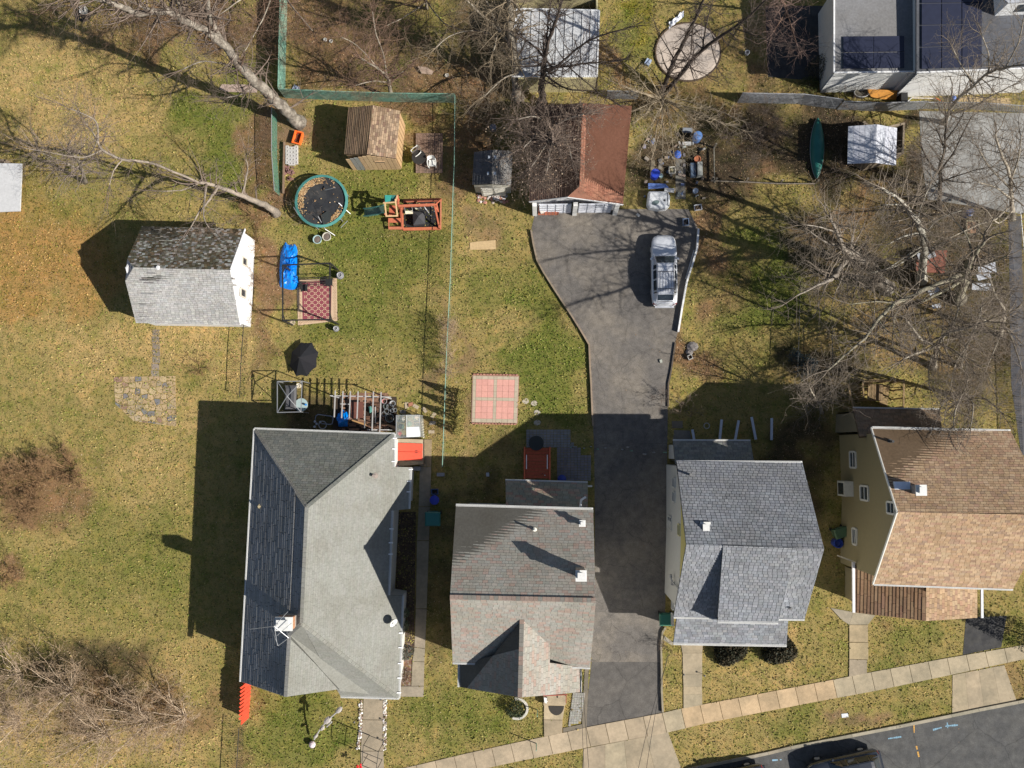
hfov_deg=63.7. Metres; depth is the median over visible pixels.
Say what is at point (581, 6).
shed
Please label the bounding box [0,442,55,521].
bare shrub
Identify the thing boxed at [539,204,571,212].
overhead door
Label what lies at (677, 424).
paving
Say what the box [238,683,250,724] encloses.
picket gate
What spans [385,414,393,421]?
plant pot
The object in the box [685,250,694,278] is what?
loose board
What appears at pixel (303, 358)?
parasol
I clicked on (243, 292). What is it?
window
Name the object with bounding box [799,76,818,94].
evergreen shrub
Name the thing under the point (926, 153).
bare shrub
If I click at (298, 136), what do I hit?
tub
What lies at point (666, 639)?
path
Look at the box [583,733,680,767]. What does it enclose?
driveway apron
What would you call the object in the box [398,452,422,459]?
door
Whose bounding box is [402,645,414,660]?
evergreen shrub
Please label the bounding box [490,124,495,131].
metal bin
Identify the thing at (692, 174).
cabinet
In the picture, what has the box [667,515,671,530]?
window
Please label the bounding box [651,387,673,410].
bare shrub
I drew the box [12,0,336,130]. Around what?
bare tree
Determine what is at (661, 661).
garden edging
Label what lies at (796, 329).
chain link fence
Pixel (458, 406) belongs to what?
conical evergreen
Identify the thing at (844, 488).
bay window
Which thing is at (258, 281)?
bare shrub
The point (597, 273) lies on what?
driveway
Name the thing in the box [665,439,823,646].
house
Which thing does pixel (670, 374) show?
garden edging
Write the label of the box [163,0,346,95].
bare tree
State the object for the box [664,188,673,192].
board
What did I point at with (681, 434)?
paving
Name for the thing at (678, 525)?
window
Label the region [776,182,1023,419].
bare tree
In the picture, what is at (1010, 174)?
bare tree
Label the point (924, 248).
bare tree
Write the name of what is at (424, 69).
tarp piece
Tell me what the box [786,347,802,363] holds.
evergreen shrub
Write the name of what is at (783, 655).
evergreen shrub
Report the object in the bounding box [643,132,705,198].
scrap
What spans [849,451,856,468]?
window
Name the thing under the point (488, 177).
shed
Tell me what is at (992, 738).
street
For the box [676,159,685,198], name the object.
path
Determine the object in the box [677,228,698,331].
garden edging
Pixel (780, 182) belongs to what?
rail fence
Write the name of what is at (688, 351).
stone
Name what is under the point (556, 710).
door mat
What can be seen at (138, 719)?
bare shrub
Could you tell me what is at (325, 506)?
house
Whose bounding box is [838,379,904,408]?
deck stairs
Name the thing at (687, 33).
bare tree
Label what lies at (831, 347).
chain link fence
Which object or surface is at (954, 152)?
bare tree
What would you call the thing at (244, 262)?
window
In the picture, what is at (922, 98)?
cart frame
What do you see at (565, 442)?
back patio
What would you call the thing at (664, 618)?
wheelie bin
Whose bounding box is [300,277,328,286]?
garden bench
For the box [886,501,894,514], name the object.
window
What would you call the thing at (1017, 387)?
driveway
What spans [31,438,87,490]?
bare shrub
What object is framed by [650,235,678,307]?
station wagon
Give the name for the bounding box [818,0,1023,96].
house
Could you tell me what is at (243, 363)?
chain link fence
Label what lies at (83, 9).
planter
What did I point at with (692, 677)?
path
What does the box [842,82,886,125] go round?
bare shrub
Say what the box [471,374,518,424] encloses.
paver patio
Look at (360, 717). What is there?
stone edging
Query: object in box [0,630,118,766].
bare shrub
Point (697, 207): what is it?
planter
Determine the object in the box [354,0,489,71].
bare tree
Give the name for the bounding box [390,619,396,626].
satellite dish
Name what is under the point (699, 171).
cabinet
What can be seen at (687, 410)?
bare shrub
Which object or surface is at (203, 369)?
bare shrub
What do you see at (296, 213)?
bare shrub
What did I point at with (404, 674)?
evergreen shrub
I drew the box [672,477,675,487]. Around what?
window
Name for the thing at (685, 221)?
crate
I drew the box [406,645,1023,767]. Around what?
sidewalk
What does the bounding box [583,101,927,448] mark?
chain link fence
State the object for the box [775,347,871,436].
bare tree
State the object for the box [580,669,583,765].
service cable
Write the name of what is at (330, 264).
gazebo frame
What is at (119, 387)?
flagstone patio
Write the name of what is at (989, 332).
bare tree
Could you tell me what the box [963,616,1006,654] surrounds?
driveway
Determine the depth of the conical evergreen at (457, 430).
57.13 m
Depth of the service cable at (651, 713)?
50.51 m
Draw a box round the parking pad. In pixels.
[919,111,1023,213]
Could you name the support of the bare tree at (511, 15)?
on the ground at (782, 342)
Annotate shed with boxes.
[0,159,22,211]
[344,105,404,169]
[472,150,511,195]
[512,0,599,92]
[847,121,904,170]
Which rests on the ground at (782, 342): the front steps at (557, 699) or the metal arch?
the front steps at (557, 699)
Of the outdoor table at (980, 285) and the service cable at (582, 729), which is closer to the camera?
the service cable at (582, 729)
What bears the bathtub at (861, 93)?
on the ground at (782, 342)
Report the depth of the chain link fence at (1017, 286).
56.77 m
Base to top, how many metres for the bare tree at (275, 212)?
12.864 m
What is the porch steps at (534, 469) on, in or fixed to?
on the ground at (782, 342)
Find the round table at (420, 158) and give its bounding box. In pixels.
[412,150,425,163]
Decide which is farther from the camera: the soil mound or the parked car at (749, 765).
the soil mound
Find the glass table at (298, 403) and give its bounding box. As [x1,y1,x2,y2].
[296,398,307,410]
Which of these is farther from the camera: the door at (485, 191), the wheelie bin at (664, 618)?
the door at (485, 191)
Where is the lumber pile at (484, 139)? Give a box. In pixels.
[475,133,491,148]
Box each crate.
[431,489,437,494]
[668,166,675,173]
[682,218,688,225]
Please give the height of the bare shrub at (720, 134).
3.108 m
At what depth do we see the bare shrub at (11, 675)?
55.71 m
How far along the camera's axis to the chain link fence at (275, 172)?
59.30 m
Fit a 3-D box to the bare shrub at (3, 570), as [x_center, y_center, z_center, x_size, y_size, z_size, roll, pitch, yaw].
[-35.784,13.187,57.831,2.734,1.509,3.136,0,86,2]
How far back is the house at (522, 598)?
49.14 m
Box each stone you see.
[686,349,692,354]
[687,342,698,350]
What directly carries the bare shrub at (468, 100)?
on the ground at (782, 342)
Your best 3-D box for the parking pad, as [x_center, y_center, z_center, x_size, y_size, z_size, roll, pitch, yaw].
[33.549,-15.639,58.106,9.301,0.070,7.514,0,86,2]
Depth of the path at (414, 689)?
57.33 m
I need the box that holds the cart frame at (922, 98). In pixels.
[908,97,940,103]
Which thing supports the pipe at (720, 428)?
on the ground at (782, 342)
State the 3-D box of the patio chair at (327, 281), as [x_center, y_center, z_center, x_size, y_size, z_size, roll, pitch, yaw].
[-13.051,-7.322,58.817,0.548,0.867,0.575,0,86,2]
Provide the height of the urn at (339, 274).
0.589 m
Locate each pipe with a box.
[718,419,722,438]
[734,420,739,438]
[750,417,756,439]
[770,418,772,439]
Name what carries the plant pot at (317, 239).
on the ground at (782, 342)
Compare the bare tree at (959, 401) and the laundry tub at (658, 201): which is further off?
the laundry tub at (658, 201)
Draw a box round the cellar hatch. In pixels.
[398,439,424,465]
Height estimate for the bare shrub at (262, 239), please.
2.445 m
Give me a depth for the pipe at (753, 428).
56.99 m
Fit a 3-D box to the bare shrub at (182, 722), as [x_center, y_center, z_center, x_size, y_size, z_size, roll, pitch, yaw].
[-23.072,22.015,55.562,4.371,3.769,6.254,16,87,3]
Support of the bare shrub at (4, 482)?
on the ground at (782, 342)
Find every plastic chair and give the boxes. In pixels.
[410,145,420,156]
[427,155,436,168]
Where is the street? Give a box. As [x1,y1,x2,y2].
[707,703,1023,767]
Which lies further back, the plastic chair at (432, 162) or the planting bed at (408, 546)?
the plastic chair at (432, 162)
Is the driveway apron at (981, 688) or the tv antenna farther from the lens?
the driveway apron at (981, 688)
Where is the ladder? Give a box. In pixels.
[420,419,423,437]
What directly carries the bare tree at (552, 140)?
on the ground at (782, 342)
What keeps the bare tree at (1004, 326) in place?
on the ground at (782, 342)
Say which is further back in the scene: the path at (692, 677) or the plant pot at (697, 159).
the plant pot at (697, 159)
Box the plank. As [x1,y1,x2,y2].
[651,160,654,170]
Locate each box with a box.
[413,466,420,470]
[644,58,651,66]
[682,128,692,132]
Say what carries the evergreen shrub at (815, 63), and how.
on the driveway at (784, 68)
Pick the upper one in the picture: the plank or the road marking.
the plank
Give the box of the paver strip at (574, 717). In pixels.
[568,693,584,725]
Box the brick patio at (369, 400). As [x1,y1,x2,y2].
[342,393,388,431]
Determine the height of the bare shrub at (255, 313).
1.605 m
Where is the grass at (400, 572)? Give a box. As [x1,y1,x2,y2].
[0,0,1023,767]
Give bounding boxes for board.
[219,84,256,92]
[648,183,668,188]
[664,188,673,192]
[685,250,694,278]
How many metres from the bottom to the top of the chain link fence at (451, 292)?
1.450 m
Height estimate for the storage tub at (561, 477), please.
0.550 m
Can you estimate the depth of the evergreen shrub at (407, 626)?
56.58 m
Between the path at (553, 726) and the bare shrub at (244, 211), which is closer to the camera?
the path at (553, 726)
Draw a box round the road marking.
[933,724,957,730]
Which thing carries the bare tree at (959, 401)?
on the ground at (782, 342)
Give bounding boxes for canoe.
[810,118,823,178]
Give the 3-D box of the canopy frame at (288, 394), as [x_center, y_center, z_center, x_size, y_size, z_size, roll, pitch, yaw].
[-15.307,0.932,57.507,1.776,2.419,2.205,0,86,2]
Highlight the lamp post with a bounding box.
[309,707,341,747]
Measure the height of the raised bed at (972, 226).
0.250 m
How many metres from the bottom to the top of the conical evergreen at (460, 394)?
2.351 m
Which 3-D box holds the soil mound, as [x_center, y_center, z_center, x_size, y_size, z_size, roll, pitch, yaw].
[-31.975,-27.524,61.448,1.364,0.080,1.116,0,86,2]
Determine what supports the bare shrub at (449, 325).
on the ground at (782, 342)
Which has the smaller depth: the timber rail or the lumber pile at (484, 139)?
the lumber pile at (484, 139)
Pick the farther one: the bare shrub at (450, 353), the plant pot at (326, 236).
the plant pot at (326, 236)
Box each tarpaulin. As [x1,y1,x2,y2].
[279,242,298,289]
[867,89,897,99]
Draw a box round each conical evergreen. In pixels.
[451,424,464,436]
[453,401,466,412]
[454,412,465,424]
[455,390,467,400]
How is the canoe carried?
on the ground at (782, 342)
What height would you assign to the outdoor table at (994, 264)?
0.750 m
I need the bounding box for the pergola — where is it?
[330,391,393,431]
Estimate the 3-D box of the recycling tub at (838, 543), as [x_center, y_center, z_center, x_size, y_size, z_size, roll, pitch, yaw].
[22.117,10.814,56.188,0.660,0.720,0.650,0,86,2]
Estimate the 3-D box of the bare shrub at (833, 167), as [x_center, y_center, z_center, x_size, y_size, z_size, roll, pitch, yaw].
[23.047,-14.683,56.965,3.734,2.889,3.631,34,88,4]
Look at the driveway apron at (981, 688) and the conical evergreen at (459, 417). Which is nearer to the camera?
the driveway apron at (981, 688)
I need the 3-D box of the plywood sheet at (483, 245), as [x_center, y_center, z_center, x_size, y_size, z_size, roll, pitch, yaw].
[-2.085,-9.945,59.013,1.856,0.050,0.685,0,86,2]
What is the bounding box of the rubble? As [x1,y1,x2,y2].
[476,193,508,203]
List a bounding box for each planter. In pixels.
[79,6,87,14]
[694,204,701,210]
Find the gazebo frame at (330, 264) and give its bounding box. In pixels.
[282,262,338,325]
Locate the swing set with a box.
[363,195,441,230]
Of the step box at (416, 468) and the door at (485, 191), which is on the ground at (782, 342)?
the step box at (416, 468)
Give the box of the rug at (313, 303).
[297,278,337,324]
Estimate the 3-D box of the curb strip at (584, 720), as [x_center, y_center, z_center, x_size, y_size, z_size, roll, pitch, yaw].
[4.893,21.814,56.385,1.453,0.100,4.632,20,87,4]
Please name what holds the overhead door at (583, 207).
in the garage at (605, 183)
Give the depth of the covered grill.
57.66 m
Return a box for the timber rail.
[282,141,285,193]
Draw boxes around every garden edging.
[530,230,593,425]
[660,627,665,711]
[667,343,675,406]
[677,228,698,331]
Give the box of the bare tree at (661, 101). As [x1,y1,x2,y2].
[602,54,758,180]
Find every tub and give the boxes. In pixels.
[291,130,303,145]
[430,495,438,504]
[558,475,565,480]
[646,191,669,211]
[831,538,842,547]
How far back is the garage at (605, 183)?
55.77 m
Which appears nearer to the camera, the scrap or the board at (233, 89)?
the scrap
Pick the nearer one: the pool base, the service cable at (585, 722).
the service cable at (585, 722)
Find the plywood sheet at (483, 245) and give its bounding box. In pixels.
[470,240,495,249]
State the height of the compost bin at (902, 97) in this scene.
0.800 m
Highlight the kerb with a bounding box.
[688,699,1023,767]
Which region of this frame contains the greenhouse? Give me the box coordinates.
[396,415,423,437]
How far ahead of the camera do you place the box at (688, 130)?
58.88 m
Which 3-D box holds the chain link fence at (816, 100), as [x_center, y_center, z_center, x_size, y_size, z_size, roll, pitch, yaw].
[12.589,-7.686,57.445,6.380,1.800,31.141,29,87,4]
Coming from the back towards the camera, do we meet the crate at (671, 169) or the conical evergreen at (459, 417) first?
the crate at (671, 169)
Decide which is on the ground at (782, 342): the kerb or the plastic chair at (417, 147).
the kerb
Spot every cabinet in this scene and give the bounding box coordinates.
[690,163,695,177]
[696,162,702,177]
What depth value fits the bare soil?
58.40 m
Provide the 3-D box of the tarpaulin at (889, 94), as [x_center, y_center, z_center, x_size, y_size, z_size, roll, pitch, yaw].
[26.123,-20.461,58.334,2.252,0.600,0.446,4,86,2]
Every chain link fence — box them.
[236,473,542,767]
[239,325,247,397]
[271,106,279,195]
[277,0,286,96]
[278,88,666,452]
[442,95,537,750]
[543,92,843,454]
[544,211,1023,701]
[575,90,638,446]
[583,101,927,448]
[590,102,1023,452]
[792,282,800,376]
[827,325,832,376]
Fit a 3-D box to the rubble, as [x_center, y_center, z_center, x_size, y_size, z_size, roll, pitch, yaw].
[-1.378,-13.303,59.208,2.378,0.090,0.783,0,86,2]
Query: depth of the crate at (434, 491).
57.60 m
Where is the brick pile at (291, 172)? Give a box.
[284,166,294,180]
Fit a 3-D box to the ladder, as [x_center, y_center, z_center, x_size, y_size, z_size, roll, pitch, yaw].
[-6.311,3.125,57.911,0.277,0.423,1.388,-7,85,2]
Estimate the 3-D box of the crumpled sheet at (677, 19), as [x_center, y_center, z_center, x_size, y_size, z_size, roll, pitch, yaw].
[11.848,-26.314,59.558,1.703,0.257,0.424,-42,85,-1]
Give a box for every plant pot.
[313,235,321,243]
[322,232,330,240]
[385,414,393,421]
[386,403,392,409]
[694,156,700,162]
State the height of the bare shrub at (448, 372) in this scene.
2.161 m
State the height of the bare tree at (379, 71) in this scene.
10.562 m
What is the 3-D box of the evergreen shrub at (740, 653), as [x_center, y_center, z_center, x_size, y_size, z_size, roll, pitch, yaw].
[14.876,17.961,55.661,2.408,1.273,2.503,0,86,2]
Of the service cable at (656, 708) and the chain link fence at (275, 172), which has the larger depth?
the chain link fence at (275, 172)
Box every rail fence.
[710,176,819,183]
[713,143,717,182]
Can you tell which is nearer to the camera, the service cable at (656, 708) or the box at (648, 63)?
the service cable at (656, 708)
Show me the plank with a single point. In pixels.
(652, 164)
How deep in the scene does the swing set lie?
58.94 m
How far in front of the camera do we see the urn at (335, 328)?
58.46 m
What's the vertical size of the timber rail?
0.300 m
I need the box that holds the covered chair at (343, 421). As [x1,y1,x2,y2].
[336,410,348,426]
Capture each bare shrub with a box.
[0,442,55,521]
[0,449,29,512]
[0,490,52,536]
[0,552,22,591]
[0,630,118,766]
[0,631,53,746]
[0,690,30,767]
[23,680,133,767]
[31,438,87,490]
[35,671,181,767]
[131,667,200,763]
[181,352,216,376]
[230,197,262,231]
[236,217,273,255]
[245,262,275,303]
[247,299,265,330]
[278,185,321,225]
[436,312,463,336]
[436,338,464,366]
[437,362,459,383]
[439,75,494,121]
[439,320,464,352]
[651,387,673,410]
[657,640,674,656]
[668,390,701,415]
[711,98,778,173]
[729,84,802,184]
[731,94,782,144]
[826,142,875,198]
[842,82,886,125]
[902,123,960,180]
[925,154,976,206]
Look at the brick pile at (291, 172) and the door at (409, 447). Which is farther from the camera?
the brick pile at (291, 172)
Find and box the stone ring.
[512,697,528,719]
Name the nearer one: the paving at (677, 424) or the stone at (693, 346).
the paving at (677, 424)
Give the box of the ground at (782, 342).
[0,0,1023,767]
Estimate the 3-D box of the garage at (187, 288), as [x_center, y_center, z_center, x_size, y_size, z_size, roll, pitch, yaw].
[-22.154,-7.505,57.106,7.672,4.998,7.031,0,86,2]
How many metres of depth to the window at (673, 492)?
53.54 m
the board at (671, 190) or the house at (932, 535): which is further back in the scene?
the board at (671, 190)
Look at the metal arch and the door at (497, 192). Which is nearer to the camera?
the metal arch
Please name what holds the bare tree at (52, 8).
on the ground at (782, 342)
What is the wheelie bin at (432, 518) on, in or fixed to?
on the path at (414, 689)
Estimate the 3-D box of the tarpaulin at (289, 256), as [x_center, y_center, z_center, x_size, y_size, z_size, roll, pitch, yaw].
[-16.060,-8.537,59.107,1.436,0.659,3.507,0,86,2]
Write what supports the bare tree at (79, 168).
on the ground at (782, 342)
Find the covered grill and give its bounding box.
[284,385,296,409]
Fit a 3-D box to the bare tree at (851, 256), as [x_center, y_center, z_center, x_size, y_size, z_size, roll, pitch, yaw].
[20.244,-7.491,51.184,13.428,14.531,10.263,0,86,2]
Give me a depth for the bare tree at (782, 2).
56.35 m
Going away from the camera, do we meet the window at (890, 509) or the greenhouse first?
the window at (890, 509)
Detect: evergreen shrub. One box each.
[401,667,412,681]
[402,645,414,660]
[403,620,409,631]
[404,607,409,617]
[505,697,524,718]
[714,646,748,667]
[761,635,797,664]
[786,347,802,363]
[792,353,819,380]
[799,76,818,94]
[804,53,826,81]
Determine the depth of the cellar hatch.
57.45 m
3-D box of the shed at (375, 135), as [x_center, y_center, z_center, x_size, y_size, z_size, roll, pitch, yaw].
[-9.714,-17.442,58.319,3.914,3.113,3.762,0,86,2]
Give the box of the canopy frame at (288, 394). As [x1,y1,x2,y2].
[277,381,309,413]
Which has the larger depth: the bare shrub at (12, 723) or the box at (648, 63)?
the box at (648, 63)
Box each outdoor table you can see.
[970,283,990,290]
[973,274,990,279]
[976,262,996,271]
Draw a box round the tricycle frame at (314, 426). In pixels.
[313,414,333,428]
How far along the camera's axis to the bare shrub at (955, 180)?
57.06 m
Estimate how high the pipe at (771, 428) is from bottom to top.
0.100 m
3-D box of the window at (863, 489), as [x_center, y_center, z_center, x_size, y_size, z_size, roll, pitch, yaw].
[22.470,6.960,52.609,0.100,1.401,1.020,0,86,2]
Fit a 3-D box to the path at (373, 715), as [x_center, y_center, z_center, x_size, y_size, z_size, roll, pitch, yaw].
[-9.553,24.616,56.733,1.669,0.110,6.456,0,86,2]
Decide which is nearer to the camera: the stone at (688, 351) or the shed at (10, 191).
the stone at (688, 351)
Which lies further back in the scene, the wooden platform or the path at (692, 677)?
the wooden platform
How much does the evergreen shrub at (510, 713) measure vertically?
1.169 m
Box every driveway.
[532,209,697,661]
[587,662,661,726]
[765,6,822,80]
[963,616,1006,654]
[1008,216,1023,454]
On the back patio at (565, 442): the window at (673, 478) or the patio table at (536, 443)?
the patio table at (536, 443)
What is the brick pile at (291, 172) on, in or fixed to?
on the ground at (782, 342)
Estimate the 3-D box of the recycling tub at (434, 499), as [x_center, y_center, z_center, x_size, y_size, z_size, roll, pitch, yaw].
[-5.374,8.069,57.485,0.660,0.640,0.650,0,86,2]
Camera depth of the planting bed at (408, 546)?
57.53 m
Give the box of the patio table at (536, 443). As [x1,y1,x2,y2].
[529,436,543,450]
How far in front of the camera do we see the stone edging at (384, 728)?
56.72 m
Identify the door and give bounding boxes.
[398,443,422,451]
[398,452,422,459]
[481,188,493,195]
[493,188,505,195]
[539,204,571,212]
[578,203,612,212]
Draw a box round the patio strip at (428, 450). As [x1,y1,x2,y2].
[424,439,431,465]
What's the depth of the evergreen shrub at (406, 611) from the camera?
56.70 m
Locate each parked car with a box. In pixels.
[733,762,764,767]
[806,747,883,767]
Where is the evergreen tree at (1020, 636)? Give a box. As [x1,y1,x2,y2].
[1013,622,1023,651]
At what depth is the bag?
58.61 m
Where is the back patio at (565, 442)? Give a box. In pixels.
[526,430,590,480]
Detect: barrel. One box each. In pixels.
[650,169,659,179]
[692,131,702,142]
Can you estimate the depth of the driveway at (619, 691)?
56.33 m
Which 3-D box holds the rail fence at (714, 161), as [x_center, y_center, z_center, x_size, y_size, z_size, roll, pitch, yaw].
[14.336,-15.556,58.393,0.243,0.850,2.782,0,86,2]
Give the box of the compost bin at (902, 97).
[896,92,907,105]
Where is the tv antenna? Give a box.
[253,615,289,645]
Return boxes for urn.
[333,326,338,331]
[336,271,343,278]
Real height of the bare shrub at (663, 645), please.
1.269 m
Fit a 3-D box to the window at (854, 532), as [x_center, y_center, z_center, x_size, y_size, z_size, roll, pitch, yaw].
[22.431,9.988,54.015,0.100,0.826,1.167,0,86,2]
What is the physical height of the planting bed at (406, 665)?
0.080 m
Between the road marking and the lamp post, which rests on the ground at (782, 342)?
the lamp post
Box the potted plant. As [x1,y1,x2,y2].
[412,414,418,420]
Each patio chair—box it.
[299,282,308,291]
[324,276,333,285]
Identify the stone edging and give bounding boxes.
[356,700,362,749]
[382,700,387,750]
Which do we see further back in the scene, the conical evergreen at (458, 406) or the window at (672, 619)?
the conical evergreen at (458, 406)
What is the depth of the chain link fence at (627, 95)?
58.70 m
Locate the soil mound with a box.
[74,9,91,21]
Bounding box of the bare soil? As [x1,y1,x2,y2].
[951,96,1010,106]
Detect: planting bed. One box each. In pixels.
[396,512,415,678]
[401,643,411,685]
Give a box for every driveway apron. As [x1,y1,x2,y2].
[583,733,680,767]
[952,665,1015,713]
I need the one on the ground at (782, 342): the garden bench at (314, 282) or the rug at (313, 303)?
the rug at (313, 303)
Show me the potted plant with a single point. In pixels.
(415, 417)
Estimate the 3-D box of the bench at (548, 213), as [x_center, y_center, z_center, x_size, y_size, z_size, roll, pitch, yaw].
[2.596,-12.399,58.802,1.455,0.460,0.869,0,86,2]
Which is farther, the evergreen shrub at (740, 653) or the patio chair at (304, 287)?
the patio chair at (304, 287)
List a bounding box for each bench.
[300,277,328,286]
[351,402,363,418]
[538,203,558,214]
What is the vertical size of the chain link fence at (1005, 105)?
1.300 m
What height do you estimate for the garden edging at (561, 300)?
0.220 m
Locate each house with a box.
[239,428,413,699]
[450,479,595,696]
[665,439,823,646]
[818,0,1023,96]
[835,407,1023,620]
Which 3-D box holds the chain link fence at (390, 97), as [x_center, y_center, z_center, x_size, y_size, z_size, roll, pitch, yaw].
[-0.914,-8.098,58.043,9.861,1.700,39.612,-37,85,-1]
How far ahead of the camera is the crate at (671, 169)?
58.68 m
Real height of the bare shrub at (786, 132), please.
2.613 m
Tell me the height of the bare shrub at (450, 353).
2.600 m
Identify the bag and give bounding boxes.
[674,150,680,157]
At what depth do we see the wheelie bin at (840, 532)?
55.54 m
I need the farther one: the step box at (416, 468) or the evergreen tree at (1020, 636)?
the step box at (416, 468)
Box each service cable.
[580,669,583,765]
[581,669,588,765]
[638,655,668,767]
[646,651,668,767]
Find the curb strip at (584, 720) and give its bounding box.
[563,669,588,731]
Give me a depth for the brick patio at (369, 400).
58.40 m
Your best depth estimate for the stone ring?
56.37 m
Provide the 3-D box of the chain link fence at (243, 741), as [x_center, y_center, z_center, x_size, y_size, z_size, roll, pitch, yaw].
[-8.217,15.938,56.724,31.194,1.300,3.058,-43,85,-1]
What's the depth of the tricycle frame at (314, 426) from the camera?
58.13 m
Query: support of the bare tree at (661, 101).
on the ground at (782, 342)
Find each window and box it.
[240,287,246,298]
[241,256,247,266]
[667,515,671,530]
[671,612,673,625]
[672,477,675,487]
[672,491,675,502]
[677,523,680,536]
[837,481,853,496]
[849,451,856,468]
[851,527,857,545]
[859,485,869,501]
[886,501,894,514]
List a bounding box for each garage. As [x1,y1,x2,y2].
[125,226,254,326]
[529,103,631,215]
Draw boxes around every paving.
[672,421,682,427]
[673,430,691,438]
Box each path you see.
[151,329,159,375]
[361,699,383,767]
[400,464,430,696]
[544,695,566,736]
[663,636,672,644]
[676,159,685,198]
[681,645,702,707]
[831,608,874,676]
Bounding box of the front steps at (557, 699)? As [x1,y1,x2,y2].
[543,693,566,704]
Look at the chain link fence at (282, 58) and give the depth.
59.79 m
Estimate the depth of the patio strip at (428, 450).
58.01 m
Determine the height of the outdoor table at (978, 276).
0.750 m
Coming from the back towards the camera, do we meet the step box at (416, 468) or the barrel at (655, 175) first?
the barrel at (655, 175)
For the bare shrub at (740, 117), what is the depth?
57.85 m
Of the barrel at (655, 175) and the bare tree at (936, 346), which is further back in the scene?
the barrel at (655, 175)
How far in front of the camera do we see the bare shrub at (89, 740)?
55.77 m
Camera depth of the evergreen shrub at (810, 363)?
56.68 m
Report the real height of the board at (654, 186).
0.070 m
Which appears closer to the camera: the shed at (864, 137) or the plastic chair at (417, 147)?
the shed at (864, 137)
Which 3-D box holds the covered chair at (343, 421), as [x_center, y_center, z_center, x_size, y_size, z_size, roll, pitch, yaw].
[-12.005,2.345,57.981,0.949,0.988,1.304,0,86,2]
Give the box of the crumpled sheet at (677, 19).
[669,11,683,28]
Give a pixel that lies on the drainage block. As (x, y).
(291, 159)
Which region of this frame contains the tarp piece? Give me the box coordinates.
[418,66,433,74]
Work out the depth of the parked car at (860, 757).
54.40 m
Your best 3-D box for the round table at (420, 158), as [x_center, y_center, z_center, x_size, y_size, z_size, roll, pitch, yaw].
[-6.641,-16.183,59.243,1.040,0.650,1.029,0,86,2]
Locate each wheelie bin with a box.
[425,511,441,525]
[658,611,671,625]
[829,524,846,539]
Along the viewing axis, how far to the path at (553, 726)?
56.28 m
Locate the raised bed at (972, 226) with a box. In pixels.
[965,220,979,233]
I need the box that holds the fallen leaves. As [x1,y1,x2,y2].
[0,0,1023,767]
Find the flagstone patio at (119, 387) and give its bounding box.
[114,376,175,426]
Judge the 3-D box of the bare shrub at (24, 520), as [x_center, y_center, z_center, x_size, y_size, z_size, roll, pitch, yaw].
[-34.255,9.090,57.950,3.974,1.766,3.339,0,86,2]
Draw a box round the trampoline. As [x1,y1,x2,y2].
[293,175,350,235]
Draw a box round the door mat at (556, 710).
[549,706,563,714]
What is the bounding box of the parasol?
[290,342,318,375]
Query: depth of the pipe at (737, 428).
57.03 m
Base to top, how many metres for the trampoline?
1.622 m
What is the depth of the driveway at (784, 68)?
59.25 m
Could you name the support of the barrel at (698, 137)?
on the ground at (782, 342)
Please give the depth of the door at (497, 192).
58.24 m
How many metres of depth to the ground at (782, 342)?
58.62 m
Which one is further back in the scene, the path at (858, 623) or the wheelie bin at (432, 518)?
the wheelie bin at (432, 518)
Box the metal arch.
[362,735,382,767]
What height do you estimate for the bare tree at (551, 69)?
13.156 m
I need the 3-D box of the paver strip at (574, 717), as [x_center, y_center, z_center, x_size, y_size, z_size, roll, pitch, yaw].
[4.418,22.225,56.347,0.833,0.070,2.372,8,86,3]
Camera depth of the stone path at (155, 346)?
59.33 m
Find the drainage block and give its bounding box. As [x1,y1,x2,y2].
[285,145,297,165]
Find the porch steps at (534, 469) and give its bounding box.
[524,447,550,479]
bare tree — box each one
[0,0,198,65]
[0,59,281,265]
[0,76,128,204]
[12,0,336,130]
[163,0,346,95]
[314,0,426,110]
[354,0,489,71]
[395,0,561,128]
[477,77,624,207]
[485,0,665,169]
[602,54,758,180]
[634,0,808,97]
[741,0,831,74]
[750,173,926,336]
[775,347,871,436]
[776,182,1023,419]
[831,140,1023,309]
[849,260,1023,419]
[867,52,1020,211]
[904,346,1023,459]
[914,0,1023,164]
[922,83,1023,267]
[923,264,1023,454]
[925,224,1023,416]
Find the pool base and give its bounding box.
[654,22,721,81]
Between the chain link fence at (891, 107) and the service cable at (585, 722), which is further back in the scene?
the chain link fence at (891, 107)
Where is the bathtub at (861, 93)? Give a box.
[853,89,868,98]
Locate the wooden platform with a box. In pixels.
[416,133,442,172]
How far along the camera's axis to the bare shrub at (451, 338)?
57.49 m

